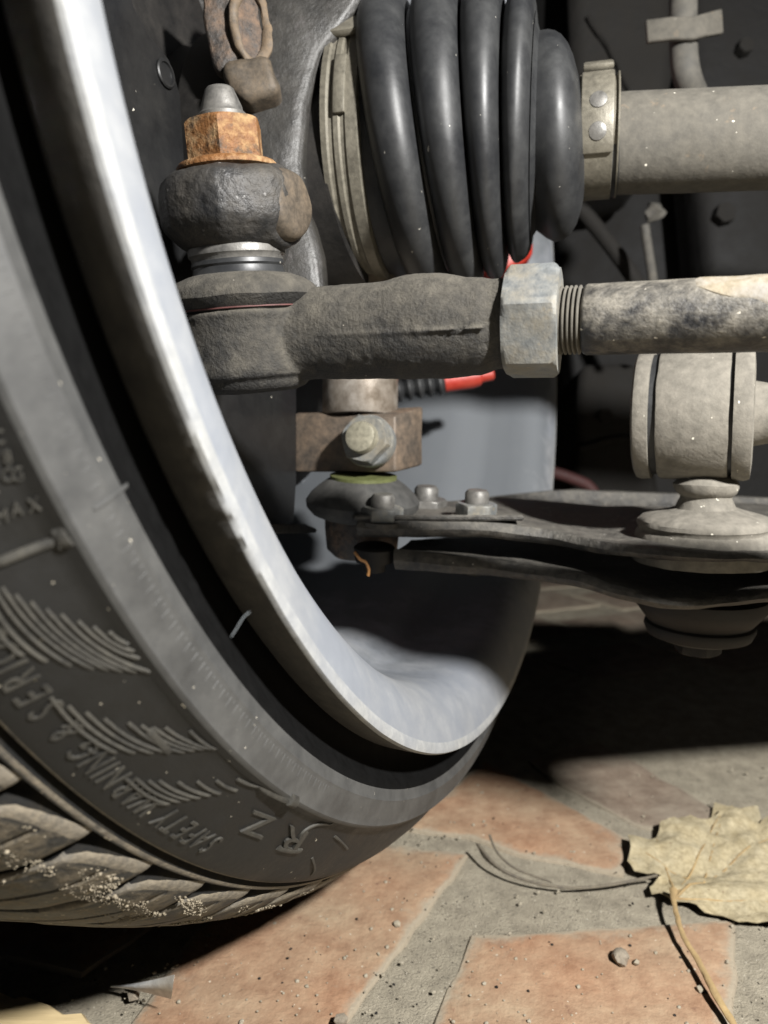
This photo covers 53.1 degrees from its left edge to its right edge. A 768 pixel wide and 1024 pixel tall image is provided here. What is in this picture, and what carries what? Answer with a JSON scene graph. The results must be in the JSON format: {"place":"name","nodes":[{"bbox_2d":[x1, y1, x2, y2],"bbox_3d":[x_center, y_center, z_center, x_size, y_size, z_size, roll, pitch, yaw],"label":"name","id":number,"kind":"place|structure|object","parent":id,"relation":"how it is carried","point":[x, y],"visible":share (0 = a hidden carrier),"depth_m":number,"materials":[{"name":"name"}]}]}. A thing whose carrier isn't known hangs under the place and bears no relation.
{"place":"outdoors","nodes":[
{"label":"outdoors","id":0,"kind":"place"},
{"bbox_2d":[0,582,767,1023],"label":"pavement","id":1,"kind":"structure","parent":0,"point":[604,694],"depth_m":0.31,"materials":[{"name":"ceramic"}]},
{"bbox_2d":[0,993,90,1023],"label":"dry leaf","id":2,"kind":"object","parent":1,"relation":"on","point":[22,1010],"visible":1,"depth_m":0.25,"materials":[{"name":"beige plant"}]},
{"bbox_2d":[128,989,139,1001],"bbox_3d":[-0.086,0.166,0.264,0.004,0.004,0.004,0,8,0],"label":"pebble","id":3,"kind":"object","parent":1,"relation":"on","point":[133,995],"visible":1,"depth_m":0.26,"materials":[{"name":"beige stone"}]},
{"bbox_2d":[110,975,173,998],"bbox_3d":[-0.081,0.156,0.257,0.033,0.019,0.003,5,10,30],"label":"paper scrap","id":4,"kind":"object","parent":1,"relation":"on","point":[162,987],"visible":1,"depth_m":0.25,"materials":[{"name":"grey paper"}]},
{"bbox_2d":[0,0,556,927],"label":"car wheel","id":5,"kind":"object","parent":1,"relation":"on","point":[174,750],"visible":0.66,"depth_m":0.14,"materials":[{"name":"silver metal"}]},
{"bbox_2d":[132,0,368,485],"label":"brake disc","id":6,"kind":"object","parent":5,"relation":"in","point":[175,30],"visible":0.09,"depth_m":0.29,"materials":[{"name":"metal"}]},
{"bbox_2d":[199,0,203,10],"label":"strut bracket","id":7,"kind":"object","parent":6,"relation":"attached to","point":[202,3],"visible":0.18,"depth_m":0.31,"materials":[{"name":"metal"}]},
{"bbox_2d":[158,0,421,471],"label":"steering knuckle","id":8,"kind":"object","parent":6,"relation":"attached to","point":[266,56],"visible":0.74,"depth_m":0.27,"materials":[{"name":"grey metal"}]},
{"bbox_2d":[101,0,316,533],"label":"dust shield","id":9,"kind":"object","parent":8,"relation":"attached to","point":[261,428],"visible":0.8,"depth_m":0.25,"materials":[{"name":"black metal"}]},
{"bbox_2d":[175,84,767,394],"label":"tie rod","id":10,"kind":"object","parent":8,"relation":"attached to","point":[259,319],"visible":0.98,"depth_m":0.19,"materials":[{"name":"grey metal"}]},
{"bbox_2d":[178,0,767,279],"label":"drive shaft","id":11,"kind":"object","parent":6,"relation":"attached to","point":[471,138],"visible":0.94,"depth_m":0.27,"materials":[{"name":"rubber"}]},
{"bbox_2d":[334,1013,348,1023],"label":"pebble","id":12,"kind":"object","parent":1,"relation":"on","point":[341,1018],"visible":1,"depth_m":0.25,"materials":[{"name":"beige stone"}]},
{"bbox_2d":[394,920,399,926],"bbox_3d":[0.005,0.161,0.301,0.003,0.003,0.003,0,8,0],"label":"pebble","id":13,"kind":"object","parent":1,"relation":"on","point":[396,923],"visible":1,"depth_m":0.30,"materials":[{"name":"beige stone"}]},
{"bbox_2d":[71,745,767,1023],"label":"grit","id":14,"kind":"object","parent":1,"relation":"on","point":[402,962],"visible":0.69,"depth_m":0.28,"materials":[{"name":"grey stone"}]},
{"bbox_2d":[477,834,657,888],"bbox_3d":[0.077,0.153,0.329,0.076,0.007,0.021,3,9,20],"label":"grass stem","id":15,"kind":"object","parent":1,"relation":"on","point":[489,859],"visible":1,"depth_m":0.33,"materials":[{"name":"grey plant"}]},
{"bbox_2d":[611,947,629,966],"bbox_3d":[0.087,0.163,0.282,0.006,0.005,0.007,0,8,0],"label":"pebble","id":16,"kind":"object","parent":1,"relation":"on","point":[620,956],"visible":1,"depth_m":0.28,"materials":[{"name":"beige stone"}]},
{"bbox_2d":[633,959,639,964],"bbox_3d":[0.092,0.164,0.281,0.003,0.002,0.002,0,8,0],"label":"pebble","id":17,"kind":"object","parent":1,"relation":"on","point":[635,961],"visible":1,"depth_m":0.28,"materials":[{"name":"beige stone"}]},
{"bbox_2d":[627,805,767,1023],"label":"dry leaf","id":18,"kind":"object","parent":1,"relation":"on","point":[717,864],"visible":1,"depth_m":0.34,"materials":[{"name":"beige plant"}]},
{"bbox_2d":[696,985,703,992],"bbox_3d":[0.110,0.166,0.268,0.002,0.002,0.003,0,8,0],"label":"pebble","id":19,"kind":"object","parent":1,"relation":"on","point":[700,988],"visible":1,"depth_m":0.27,"materials":[{"name":"beige stone"}]},
{"bbox_2d":[712,802,761,823],"bbox_3d":[0.171,0.150,0.373,0.023,0.002,0.036,3,9,18],"label":"leaf fragment","id":20,"kind":"object","parent":1,"relation":"on","point":[752,813],"visible":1,"depth_m":0.38,"materials":[{"name":"beige plant"}]},
{"bbox_2d":[398,243,532,401],"bbox_3d":[0.041,-0.153,0.429,0.082,0.180,0.076,0,8,0],"label":"hose","id":21,"kind":"object","parent":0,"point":[409,389],"visible":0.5,"depth_m":0.41,"materials":[{"name":"rubber"}]},
{"bbox_2d":[536,0,544,29],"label":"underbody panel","id":22,"kind":"object","parent":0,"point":[540,4],"depth_m":1.15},
{"bbox_2d":[554,466,598,489],"bbox_3d":[0.144,-0.016,0.571,0.042,0.036,0.011,1,8,7],"label":"red hose","id":23,"kind":"object","parent":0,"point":[572,478],"visible":0.58,"depth_m":0.57,"materials":[{"name":"rubber"}]},
{"bbox_2d":[544,0,767,496],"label":"subframe","id":24,"kind":"object","parent":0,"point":[703,234],"visible":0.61,"depth_m":0.60,"materials":[{"name":"black metal"}]},
{"bbox_2d":[357,489,767,657],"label":"control arm","id":25,"kind":"object","parent":24,"relation":"attached to","point":[586,538],"visible":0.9,"depth_m":0.29},
{"bbox_2d":[306,472,523,575],"bbox_3d":[0.011,0.006,0.313,0.085,0.044,0.064,0,8,0],"label":"ball joint","id":26,"kind":"object","parent":25,"relation":"on","point":[340,503],"visible":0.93,"depth_m":0.29,"materials":[{"name":"metal"}]},
{"bbox_2d":[630,352,767,573],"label":"suspension bushing","id":27,"kind":"object","parent":25,"relation":"on","point":[698,426],"visible":0.98,"depth_m":0.26,"materials":[{"name":"metal"}]},
{"bbox_2d":[578,201,644,280],"bbox_3d":[0.164,-0.173,0.540,0.077,0.104,0.012,2,8,12],"label":"stay rod","id":28,"kind":"object","parent":24,"relation":"attached to","point":[605,239],"visible":0.54,"depth_m":0.54,"materials":[{"name":"black metal"}]},
{"bbox_2d":[640,202,666,279],"bbox_3d":[0.177,-0.163,0.502,0.014,0.076,0.018,-8,11,-43],"label":"brake cable","id":29,"kind":"object","parent":24,"relation":"attached to","point":[654,211],"visible":0.77,"depth_m":0.50,"materials":[{"name":"grey metal"}]},
{"bbox_2d":[645,0,722,87],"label":"brake hose","id":30,"kind":"object","parent":24,"relation":"hanging from","point":[683,28],"visible":0.75,"depth_m":0.39,"materials":[{"name":"rubber"}]}
]}

